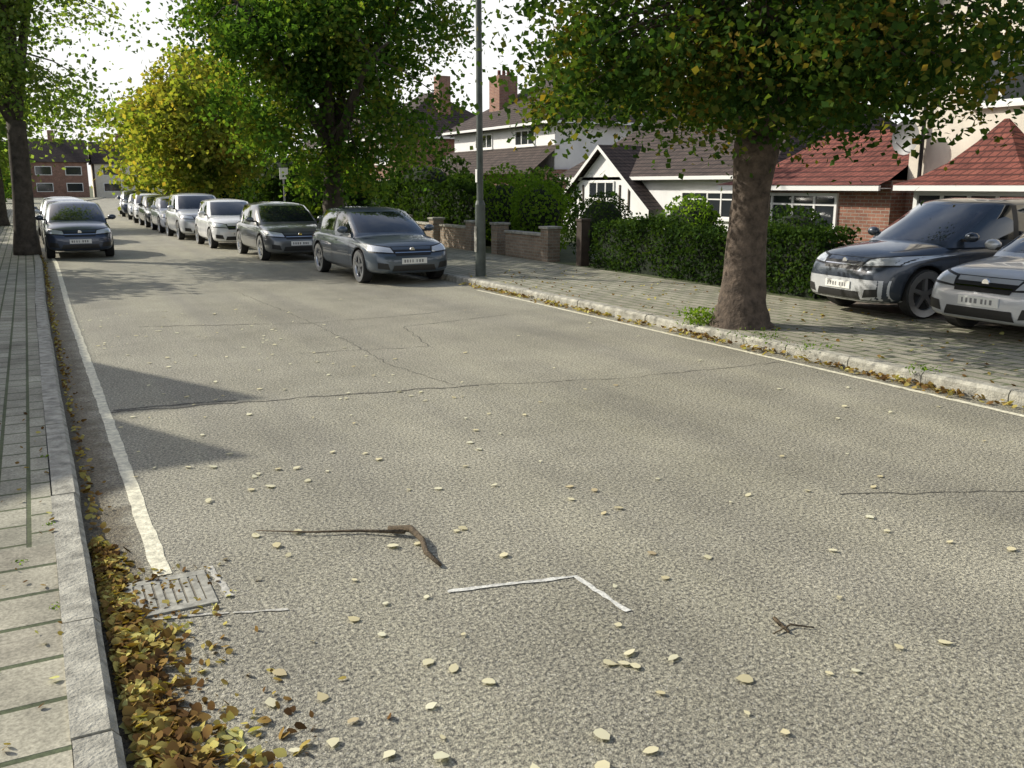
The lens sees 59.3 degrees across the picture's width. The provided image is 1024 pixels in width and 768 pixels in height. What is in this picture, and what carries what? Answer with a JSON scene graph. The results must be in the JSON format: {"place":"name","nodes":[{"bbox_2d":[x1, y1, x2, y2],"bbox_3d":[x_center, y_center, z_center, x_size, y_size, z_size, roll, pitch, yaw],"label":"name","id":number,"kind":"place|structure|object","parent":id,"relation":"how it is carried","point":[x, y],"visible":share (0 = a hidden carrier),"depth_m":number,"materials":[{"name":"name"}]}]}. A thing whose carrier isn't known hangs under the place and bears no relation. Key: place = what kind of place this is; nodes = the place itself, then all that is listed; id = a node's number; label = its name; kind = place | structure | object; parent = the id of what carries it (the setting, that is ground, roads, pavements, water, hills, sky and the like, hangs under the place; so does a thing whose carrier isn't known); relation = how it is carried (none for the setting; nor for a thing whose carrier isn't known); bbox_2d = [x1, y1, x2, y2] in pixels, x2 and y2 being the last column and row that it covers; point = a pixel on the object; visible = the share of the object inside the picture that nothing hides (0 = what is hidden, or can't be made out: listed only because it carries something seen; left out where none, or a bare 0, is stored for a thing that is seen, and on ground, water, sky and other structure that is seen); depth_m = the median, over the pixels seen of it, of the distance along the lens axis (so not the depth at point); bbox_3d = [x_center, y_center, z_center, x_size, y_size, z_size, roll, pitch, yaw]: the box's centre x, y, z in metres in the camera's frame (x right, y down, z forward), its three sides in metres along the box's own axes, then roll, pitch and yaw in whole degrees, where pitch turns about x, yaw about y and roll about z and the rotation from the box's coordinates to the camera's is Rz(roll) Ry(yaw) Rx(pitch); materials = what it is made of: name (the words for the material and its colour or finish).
{"place":"outdoors","nodes":[
{"label":"outdoors","id":0,"kind":"place"},
{"bbox_2d":[0,543,72,767],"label":"pavement","id":1,"kind":"structure","parent":0,"point":[31,664],"depth_m":3.42,"materials":[{"name":"concrete"}]},
{"bbox_2d":[0,197,102,551],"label":"pavement","id":2,"kind":"structure","parent":0,"point":[24,516],"depth_m":7.26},
{"bbox_2d":[0,77,72,225],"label":"street tree","id":3,"kind":"object","parent":2,"relation":"on","point":[4,161],"visible":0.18,"depth_m":40.05,"materials":[{"name":"bark"},{"name":"green leaves"}]},
{"bbox_2d":[0,0,170,255],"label":"street tree","id":4,"kind":"object","parent":2,"relation":"on","point":[15,62],"visible":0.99,"depth_m":23.07,"materials":[{"name":"bark"},{"name":"green leaves"}]},
{"bbox_2d":[59,186,161,734],"bbox_3d":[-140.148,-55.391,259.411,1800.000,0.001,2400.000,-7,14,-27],"label":"ground","id":5,"kind":"structure","parent":0,"point":[91,191],"depth_m":208.55,"materials":[{"name":"soil"}]},
{"bbox_2d":[30,162,89,197],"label":"wall","id":6,"kind":"structure","parent":5,"relation":"on","point":[58,178],"depth_m":133.21,"materials":[{"name":"red brick"}]},
{"bbox_2d":[35,167,50,174],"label":"window glass","id":7,"kind":"object","parent":6,"relation":"in","point":[43,170],"visible":1,"depth_m":131.92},
{"bbox_2d":[28,139,88,162],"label":"roof","id":8,"kind":"structure","parent":6,"relation":"on","point":[66,149],"depth_m":133.75,"materials":[{"name":"tile"}]},
{"bbox_2d":[65,167,80,174],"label":"window glass","id":9,"kind":"object","parent":6,"relation":"in","point":[73,170],"visible":1,"depth_m":133.73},
{"bbox_2d":[91,164,158,197],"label":"wall","id":10,"kind":"structure","parent":5,"relation":"on","point":[98,182],"depth_m":137.10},
{"bbox_2d":[88,142,138,164],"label":"roof","id":11,"kind":"structure","parent":10,"relation":"on","point":[96,158],"depth_m":137.46,"materials":[{"name":"tile"}]},
{"bbox_2d":[78,78,230,210],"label":"autumn tree","id":12,"kind":"object","parent":5,"relation":"on","point":[126,183],"visible":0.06,"depth_m":56.57,"materials":[{"name":"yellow plant"}]},
{"bbox_2d":[1,111,475,201],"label":"distant trees","id":13,"kind":"object","parent":5,"relation":"on","point":[7,190],"visible":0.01,"depth_m":89.72,"materials":[{"name":"green plant"}]},
{"bbox_2d":[305,252,1023,407],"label":"kerb","id":14,"kind":"structure","parent":5,"relation":"on","point":[987,390],"depth_m":10.22,"materials":[{"name":"concrete"}]},
{"bbox_2d":[3,0,921,185],"label":"sky","id":15,"kind":"structure","parent":0,"point":[128,60],"materials":[{"name":"white"}]},
{"bbox_2d":[34,197,1023,767],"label":"kerb","id":16,"kind":"structure","parent":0,"point":[96,739],"depth_m":4.25,"materials":[{"name":"concrete"}]},
{"bbox_2d":[35,288,73,767],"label":"kerb bedding","id":17,"kind":"object","parent":16,"relation":"on","point":[51,495],"visible":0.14,"depth_m":5.79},
{"bbox_2d":[38,198,1023,767],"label":"road","id":18,"kind":"structure","parent":0,"point":[708,444],"depth_m":5.19,"materials":[{"name":"asphalt"}]},
{"bbox_2d":[35,198,84,243],"bbox_3d":[-15.153,-5.580,30.651,2.020,1.460,3.856,-7,14,-27],"label":"parked car","id":19,"kind":"object","parent":18,"relation":"on","point":[44,205],"visible":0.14,"depth_m":30.10,"materials":[{"name":"silver paint"}]},
{"bbox_2d":[36,201,115,257],"bbox_3d":[-12.168,-4.358,25.123,2.020,1.460,3.856,-7,14,-27],"label":"parked car","id":20,"kind":"object","parent":18,"relation":"on","point":[75,225],"visible":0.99,"depth_m":23.90,"materials":[{"name":"blue paint"}]},
{"bbox_2d":[51,258,171,575],"bbox_3d":[-14.182,-4.224,27.883,0.536,0.001,54.008,-6,14,-26],"label":"white line","id":21,"kind":"object","parent":18,"relation":"on","point":[155,556],"visible":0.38,"depth_m":6.27,"materials":[{"name":"paint"}]},
{"bbox_2d":[117,190,147,216],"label":"parked car","id":22,"kind":"object","parent":18,"relation":"on","point":[126,194],"visible":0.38,"depth_m":55.47,"materials":[{"name":"silver paint"}]},
{"bbox_2d":[123,193,142,219],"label":"parked car","id":23,"kind":"object","parent":18,"relation":"on","point":[129,208],"visible":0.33,"depth_m":50.41,"materials":[{"name":"silver paint"}]},
{"bbox_2d":[129,193,159,222],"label":"parked car","id":24,"kind":"object","parent":18,"relation":"on","point":[136,206],"visible":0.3,"depth_m":46.23,"materials":[{"name":"white paint"}]},
{"bbox_2d":[138,195,169,226],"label":"parked car","id":25,"kind":"object","parent":18,"relation":"on","point":[145,204],"visible":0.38,"depth_m":41.75,"materials":[{"name":"paint"}]},
{"bbox_2d":[150,196,168,232],"bbox_3d":[-14.181,-7.196,38.004,2.130,1.440,4.302,-6,14,-27],"label":"parked car","id":26,"kind":"object","parent":18,"relation":"on","point":[159,206],"visible":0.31,"depth_m":37.07,"materials":[{"name":"white paint"}]},
{"bbox_2d":[123,570,217,617],"bbox_3d":[-1.628,0.996,4.274,0.380,0.008,0.400,-7,14,-27],"label":"drain grate","id":27,"kind":"object","parent":18,"relation":"on","point":[202,589],"visible":0.92,"depth_m":4.28,"materials":[{"name":"metal"}]},
{"bbox_2d":[165,193,215,239],"bbox_3d":[-11.727,-6.259,33.396,2.140,1.600,4.355,-7,14,-27],"label":"parked car","id":28,"kind":"object","parent":18,"relation":"on","point":[181,212],"visible":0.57,"depth_m":32.48,"materials":[{"name":"silver paint"}]},
{"bbox_2d":[0,255,390,767],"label":"leaf pile","id":29,"kind":"object","parent":18,"relation":"on","point":[141,690],"visible":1,"depth_m":3.50,"materials":[{"name":"brown plant"}]},
{"bbox_2d":[206,565,233,596],"bbox_3d":[-1.438,0.965,4.415,0.050,0.001,0.402,-8,15,-31],"label":"road marking","id":30,"kind":"object","parent":18,"relation":"on","point":[223,585],"visible":1,"depth_m":4.39,"materials":[{"name":"paint"}]},
{"bbox_2d":[195,199,247,247],"bbox_3d":[-9.108,-5.195,28.911,2.020,1.460,3.855,-6,14,-27],"label":"parked car","id":31,"kind":"object","parent":18,"relation":"on","point":[216,220],"visible":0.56,"depth_m":27.99,"materials":[{"name":"white paint"}]},
{"bbox_2d":[235,202,321,259],"bbox_3d":[-6.333,-4.232,24.604,2.130,1.440,4.302,-7,14,-27],"label":"parked car","id":32,"kind":"object","parent":18,"relation":"on","point":[265,229],"visible":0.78,"depth_m":23.55,"materials":[{"name":"grey paint"}]},
{"bbox_2d":[111,385,474,412],"bbox_3d":[-1.889,0.123,8.229,3.303,0.001,0.100,-4,13,-19],"label":"road crack","id":33,"kind":"object","parent":18,"relation":"on","point":[274,400],"visible":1,"depth_m":8.07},
{"bbox_2d":[256,525,441,566],"bbox_3d":[-0.878,0.844,4.809,0.767,0.062,0.923,-7,14,-27],"label":"fallen stick","id":34,"kind":"object","parent":18,"relation":"on","point":[403,529],"visible":1,"depth_m":4.97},
{"bbox_2d":[312,206,446,282],"bbox_3d":[-2.928,-3.058,19.293,2.130,1.440,4.302,-7,14,-28],"label":"parked car","id":35,"kind":"object","parent":18,"relation":"on","point":[364,243],"visible":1,"depth_m":18.22,"materials":[{"name":"grey paint"}]},
{"bbox_2d":[447,575,630,611],"bbox_3d":[0.153,0.979,4.348,0.881,0.001,0.339,3,13,13],"label":"road marking","id":36,"kind":"object","parent":18,"relation":"on","point":[602,594],"visible":1,"depth_m":4.35,"materials":[{"name":"paint"}]},
{"bbox_2d":[88,309,1015,767],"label":"fallen leaves","id":37,"kind":"object","parent":18,"relation":"on","point":[454,667],"visible":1,"depth_m":3.64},
{"bbox_2d":[477,290,1023,416],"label":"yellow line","id":38,"kind":"object","parent":18,"relation":"on","point":[978,405],"visible":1,"depth_m":9.76,"materials":[{"name":"paint"}]},
{"bbox_2d":[773,616,813,633],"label":"twig","id":39,"kind":"object","parent":18,"relation":"on","point":[777,621],"visible":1,"depth_m":3.94,"materials":[{"name":"wood"}]},
{"bbox_2d":[444,247,1023,389],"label":"pavement","id":40,"kind":"structure","parent":0,"point":[1003,355],"depth_m":12.14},
{"bbox_2d":[95,38,286,215],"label":"autumn tree","id":41,"kind":"object","parent":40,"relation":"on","point":[173,149],"visible":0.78,"depth_m":40.84,"materials":[{"name":"yellow plant"}]},
{"bbox_2d":[141,0,509,213],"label":"lime tree","id":42,"kind":"object","parent":40,"relation":"on","point":[332,60],"visible":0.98,"depth_m":23.92,"materials":[{"name":"green plant"}]},
{"bbox_2d":[474,0,485,276],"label":"street lamp","id":43,"kind":"object","parent":40,"relation":"on","point":[480,248],"visible":0.95,"depth_m":17.57,"materials":[{"name":"metal"}]},
{"bbox_2d":[672,306,715,325],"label":"basal shoots","id":44,"kind":"object","parent":40,"relation":"on","point":[707,316],"visible":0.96,"depth_m":11.77,"materials":[{"name":"green plant"}]},
{"bbox_2d":[428,0,1023,329],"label":"lime tree","id":45,"kind":"object","parent":40,"relation":"on","point":[759,74],"visible":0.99,"depth_m":9.93,"materials":[{"name":"green plant"}]},
{"bbox_2d":[810,197,1023,318],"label":"parked car","id":46,"kind":"object","parent":40,"relation":"on","point":[905,261],"visible":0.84,"depth_m":12.46,"materials":[{"name":"paint"}]},
{"bbox_2d":[930,233,1023,326],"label":"parked car","id":47,"kind":"object","parent":40,"relation":"on","point":[975,292],"visible":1,"depth_m":10.64,"materials":[{"name":"silver paint"}]},
{"bbox_2d":[450,230,1022,331],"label":"garden ground","id":48,"kind":"structure","parent":0,"point":[567,256],"depth_m":19.99,"materials":[{"name":"soil"}]},
{"bbox_2d":[243,144,317,202],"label":"garden shrub","id":49,"kind":"object","parent":48,"relation":"on","point":[276,176],"visible":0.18,"depth_m":47.10,"materials":[{"name":"green plant"}]},
{"bbox_2d":[219,173,369,222],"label":"privet hedge","id":50,"kind":"object","parent":48,"relation":"on","point":[272,187],"visible":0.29,"depth_m":43.88,"materials":[{"name":"green plant"}]},
{"bbox_2d":[294,147,374,218],"bbox_3d":[-7.600,-8.560,39.152,3.533,3.581,5.992,-7,14,-27],"label":"garden shrub","id":51,"kind":"object","parent":48,"relation":"on","point":[316,192],"visible":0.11,"depth_m":38.11,"materials":[{"name":"green plant"}]},
{"bbox_2d":[352,138,454,179],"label":"wall","id":52,"kind":"structure","parent":48,"relation":"on","point":[451,142],"depth_m":55.73,"materials":[{"name":"red brick"}]},
{"bbox_2d":[346,92,475,141],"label":"roof","id":53,"kind":"structure","parent":52,"relation":"on","point":[451,119],"depth_m":56.83,"materials":[{"name":"tile"}]},
{"bbox_2d":[434,76,450,114],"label":"chimney","id":54,"kind":"object","parent":53,"relation":"on","point":[445,80],"visible":0.43,"depth_m":56.78,"materials":[{"name":"red brick"}]},
{"bbox_2d":[374,138,469,212],"bbox_3d":[-3.151,-7.123,32.678,2.924,3.569,6.074,-7,14,-27],"label":"garden shrub","id":55,"kind":"object","parent":48,"relation":"on","point":[430,173],"visible":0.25,"depth_m":31.53,"materials":[{"name":"green plant"}]},
{"bbox_2d":[364,175,491,245],"bbox_3d":[-2.986,-5.995,30.970,1.454,2.314,9.862,-7,14,-27],"label":"privet hedge","id":56,"kind":"object","parent":48,"relation":"on","point":[421,203],"visible":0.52,"depth_m":29.15,"materials":[{"name":"green plant"}]},
{"bbox_2d":[429,219,443,241],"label":"pier","id":57,"kind":"structure","parent":48,"relation":"on","point":[434,233],"depth_m":27.27,"materials":[{"name":"brick"}]},
{"bbox_2d":[440,226,465,249],"bbox_3d":[-1.600,-4.253,26.179,0.210,0.600,1.960,-7,14,-27],"label":"panel","id":58,"kind":"object","parent":48,"relation":"on","point":[451,237],"visible":0.57,"depth_m":26.14,"materials":[{"name":"brick"}]},
{"bbox_2d":[437,172,490,223],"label":"garden shrub","id":59,"kind":"object","parent":48,"relation":"on","point":[468,175],"visible":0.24,"depth_m":28.41,"materials":[{"name":"green plant"}]},
{"bbox_2d":[466,223,474,250],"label":"pier","id":60,"kind":"structure","parent":48,"relation":"on","point":[470,236],"depth_m":25.01,"materials":[{"name":"brick"}]},
{"bbox_2d":[473,162,525,240],"bbox_3d":[-0.183,-5.191,25.951,1.694,2.344,2.482,-7,14,-27],"label":"garden shrub","id":61,"kind":"object","parent":48,"relation":"on","point":[497,198],"visible":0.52,"depth_m":25.53,"materials":[{"name":"green plant"}]},
{"bbox_2d":[491,225,508,254],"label":"pier","id":62,"kind":"structure","parent":48,"relation":"on","point":[497,240],"depth_m":23.64,"materials":[{"name":"brick"}]},
{"bbox_2d":[447,169,568,188],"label":"wall","id":63,"kind":"structure","parent":48,"relation":"on","point":[559,171],"depth_m":41.40,"materials":[{"name":"red paint"}]},
{"bbox_2d":[454,124,641,168],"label":"wall","id":64,"kind":"structure","parent":63,"relation":"on","point":[465,142],"depth_m":42.10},
{"bbox_2d":[436,144,559,174],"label":"skirt roof","id":65,"kind":"structure","parent":64,"relation":"attached to","point":[523,159],"depth_m":43.93,"materials":[{"name":"tile"}]},
{"bbox_2d":[516,131,533,144],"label":"window glass","id":66,"kind":"object","parent":64,"relation":"attached to","point":[518,138],"visible":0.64,"depth_m":43.61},
{"bbox_2d":[442,76,667,135],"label":"roof","id":67,"kind":"structure","parent":64,"relation":"on","point":[496,122],"depth_m":46.04,"materials":[{"name":"tile"}]},
{"bbox_2d":[489,75,517,111],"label":"chimney","id":68,"kind":"object","parent":67,"relation":"on","point":[499,95],"visible":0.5,"depth_m":48.14,"materials":[{"name":"red brick"}]},
{"bbox_2d":[505,233,540,260],"bbox_3d":[0.380,-3.443,22.518,0.210,0.600,1.960,-7,14,-27],"label":"panel","id":69,"kind":"object","parent":48,"relation":"on","point":[523,246],"visible":0.64,"depth_m":22.49,"materials":[{"name":"brick"}]},
{"bbox_2d":[504,230,540,235],"bbox_3d":[0.380,-3.766,22.447,0.290,0.060,1.960,-7,14,-27],"label":"coping","id":70,"kind":"object","parent":69,"relation":"on","point":[524,232],"visible":0.76,"depth_m":22.45,"materials":[{"name":"concrete"}]},
{"bbox_2d":[509,173,579,251],"bbox_3d":[0.827,-4.517,23.814,1.612,2.076,2.391,-7,14,-27],"label":"garden shrub","id":71,"kind":"object","parent":48,"relation":"on","point":[532,209],"visible":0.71,"depth_m":23.43,"materials":[{"name":"green plant"}]},
{"bbox_2d":[508,165,583,234],"bbox_3d":[0.960,-5.641,27.743,2.164,2.196,3.167,-7,14,-27],"label":"garden shrub","id":72,"kind":"object","parent":48,"relation":"on","point":[542,173],"visible":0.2,"depth_m":27.18,"materials":[{"name":"green plant"}]},
{"bbox_2d":[540,229,559,261],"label":"pier","id":73,"kind":"structure","parent":48,"relation":"on","point":[550,246],"depth_m":21.37,"materials":[{"name":"brick"}]},
{"bbox_2d":[410,215,561,228],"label":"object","id":74,"kind":"structure","parent":73,"relation":"on","point":[501,223],"depth_m":23.58,"materials":[{"name":"stone"}]},
{"bbox_2d":[575,218,590,265],"bbox_3d":[1.601,-3.195,20.327,0.260,1.060,0.260,-7,14,-27],"label":"gate post","id":75,"kind":"object","parent":48,"relation":"on","point":[582,242],"visible":0.97,"depth_m":20.25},
{"bbox_2d":[565,191,632,262],"bbox_3d":[2.067,-3.677,21.088,1.723,1.710,1.561,-7,14,-27],"label":"round bush","id":76,"kind":"object","parent":48,"relation":"on","point":[594,211],"visible":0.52,"depth_m":20.81,"materials":[{"name":"green plant"}]},
{"bbox_2d":[563,154,648,228],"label":"gable wall","id":77,"kind":"structure","parent":48,"relation":"on","point":[600,165],"depth_m":34.82,"materials":[{"name":"white painted render"}]},
{"bbox_2d":[568,179,732,231],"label":"wall","id":78,"kind":"structure","parent":48,"relation":"on","point":[663,192],"depth_m":32.05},
{"bbox_2d":[564,145,600,193],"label":"gable roof","id":79,"kind":"structure","parent":78,"relation":"on","point":[589,162],"depth_m":35.98,"materials":[{"name":"wood"}]},
{"bbox_2d":[598,145,663,213],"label":"gable roof","id":80,"kind":"structure","parent":78,"relation":"on","point":[621,161],"depth_m":33.91,"materials":[{"name":"tile"}]},
{"bbox_2d":[683,193,731,216],"bbox_3d":[6.623,-6.080,30.503,0.010,0.820,2.720,-7,14,-27],"label":"window glass","id":81,"kind":"object","parent":78,"relation":"attached to","point":[725,209],"visible":0.21,"depth_m":29.96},
{"bbox_2d":[557,113,897,180],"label":"roof","id":82,"kind":"structure","parent":78,"relation":"on","point":[697,169],"depth_m":32.24,"materials":[{"name":"tile"}]},
{"bbox_2d":[659,193,724,232],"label":"garden shrub","id":83,"kind":"object","parent":48,"relation":"on","point":[701,212],"visible":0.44,"depth_m":18.98,"materials":[{"name":"green plant"}]},
{"bbox_2d":[588,209,861,299],"bbox_3d":[3.620,-2.555,17.276,1.202,1.530,6.936,-7,14,-27],"label":"privet hedge","id":84,"kind":"object","parent":48,"relation":"on","point":[674,248],"visible":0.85,"depth_m":16.88,"materials":[{"name":"green plant"}]},
{"bbox_2d":[767,204,827,241],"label":"garden shrub","id":85,"kind":"object","parent":48,"relation":"on","point":[799,219],"visible":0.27,"depth_m":17.89,"materials":[{"name":"green plant"}]},
{"bbox_2d":[770,180,906,243],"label":"side wing wall","id":86,"kind":"structure","parent":48,"relation":"on","point":[865,211],"depth_m":19.40,"materials":[{"name":"red brick"}]},
{"bbox_2d":[770,193,834,195],"bbox_3d":[6.625,-4.465,21.188,0.055,0.070,2.560,-7,14,-27],"label":"window frame","id":87,"kind":"object","parent":86,"relation":"in","point":[802,194],"visible":0.64,"depth_m":20.92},
{"bbox_2d":[717,130,909,184],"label":"wing roof","id":88,"kind":"structure","parent":86,"relation":"on","point":[843,170],"depth_m":20.48,"materials":[{"name":"red tile"}]},
{"bbox_2d":[832,193,838,232],"bbox_3d":[7.239,-3.824,20.139,0.055,0.870,0.070,-7,14,-27],"label":"window frame","id":89,"kind":"object","parent":86,"relation":"attached to","point":[836,200],"visible":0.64,"depth_m":20.10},
{"bbox_2d":[904,191,913,213],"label":"ground floor wall","id":90,"kind":"structure","parent":48,"relation":"on","point":[909,201],"depth_m":18.98,"materials":[{"name":"red brick"}]},
{"bbox_2d":[907,0,1023,179],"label":"wall","id":91,"kind":"structure","parent":90,"relation":"on","point":[937,154],"depth_m":17.86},
{"bbox_2d":[892,121,918,154],"bbox_3d":[8.085,-5.056,18.461,0.545,0.700,0.554,5,13,21],"label":"satellite dish","id":92,"kind":"object","parent":91,"relation":"attached to","point":[898,142],"visible":0.61,"depth_m":18.51,"materials":[{"name":"grey"}]},
{"bbox_2d":[917,93,928,177],"bbox_3d":[8.415,-6.173,18.189,0.074,4.000,0.074,-1,13,-5],"label":"drainpipe","id":93,"kind":"object","parent":91,"relation":"attached to","point":[920,161],"depth_m":18.48,"materials":[{"name":"black plastic"}]},
{"bbox_2d":[893,118,1023,184],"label":"bay roof","id":94,"kind":"structure","parent":91,"relation":"attached to","point":[989,164],"depth_m":16.73,"materials":[{"name":"tile"}]},
{"bbox_2d":[893,185,1023,191],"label":"bay fascia","id":95,"kind":"structure","parent":94,"relation":"attached to","point":[959,188],"depth_m":16.59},
{"bbox_2d":[976,101,1023,108],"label":"sill","id":96,"kind":"structure","parent":91,"relation":"attached to","point":[1011,104],"depth_m":16.80,"materials":[{"name":"white"}]},
{"bbox_2d":[978,41,1023,100],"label":"window glass","id":97,"kind":"object","parent":91,"relation":"attached to","point":[1020,78],"visible":0.11,"depth_m":16.73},
{"bbox_2d":[918,195,1016,202],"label":"bay wall","id":98,"kind":"structure","parent":48,"relation":"on","point":[925,198],"depth_m":17.30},
{"bbox_2d":[918,191,1023,196],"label":"bay frame","id":99,"kind":"object","parent":98,"relation":"on","point":[978,193],"visible":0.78,"depth_m":16.73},
{"bbox_2d":[825,301,1023,331],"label":"driveway","id":100,"kind":"structure","parent":0,"point":[894,308],"depth_m":13.08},
{"bbox_3d":[6.620,-4.548,20.889,0.320,0.020,4.980,-7,14,-27],"label":"soffit","id":101,"kind":"object","parent":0,"visible":0},
{"bbox_2d":[717,185,880,190],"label":"fascia","id":102,"kind":"structure","parent":101,"relation":"attached to","point":[832,187],"depth_m":19.90,"materials":[{"name":"white"}]},
{"bbox_3d":[6.600,-3.612,21.364,0.110,0.067,2.820,-7,14,-27],"label":"sill","id":103,"kind":"object","parent":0,"visible":0},
{"bbox_2d":[769,196,834,225],"bbox_3d":[6.634,-4.076,21.279,0.010,0.790,2.620,-7,14,-27],"label":"window glass","id":104,"kind":"object","parent":103,"relation":"on","point":[826,212],"visible":0.29,"depth_m":20.74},
{"bbox_2d":[770,203,833,205],"bbox_3d":[6.628,-4.245,21.239,0.044,0.044,2.560,-7,14,-27],"label":"transom","id":105,"kind":"object","parent":104,"relation":"attached to","point":[803,204],"visible":0.64,"depth_m":20.93,"materials":[{"name":"white"}]},
{"bbox_3d":[3.480,-7.224,35.383,0.110,0.067,1.920,-7,14,-27],"label":"sill","id":106,"kind":"object","parent":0,"visible":0},
{"bbox_2d":[590,183,612,197],"bbox_3d":[3.514,-7.605,35.317,0.010,0.620,1.720,-7,14,-27],"label":"window glass","id":107,"kind":"object","parent":106,"relation":"on","point":[601,186],"visible":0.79,"depth_m":35.31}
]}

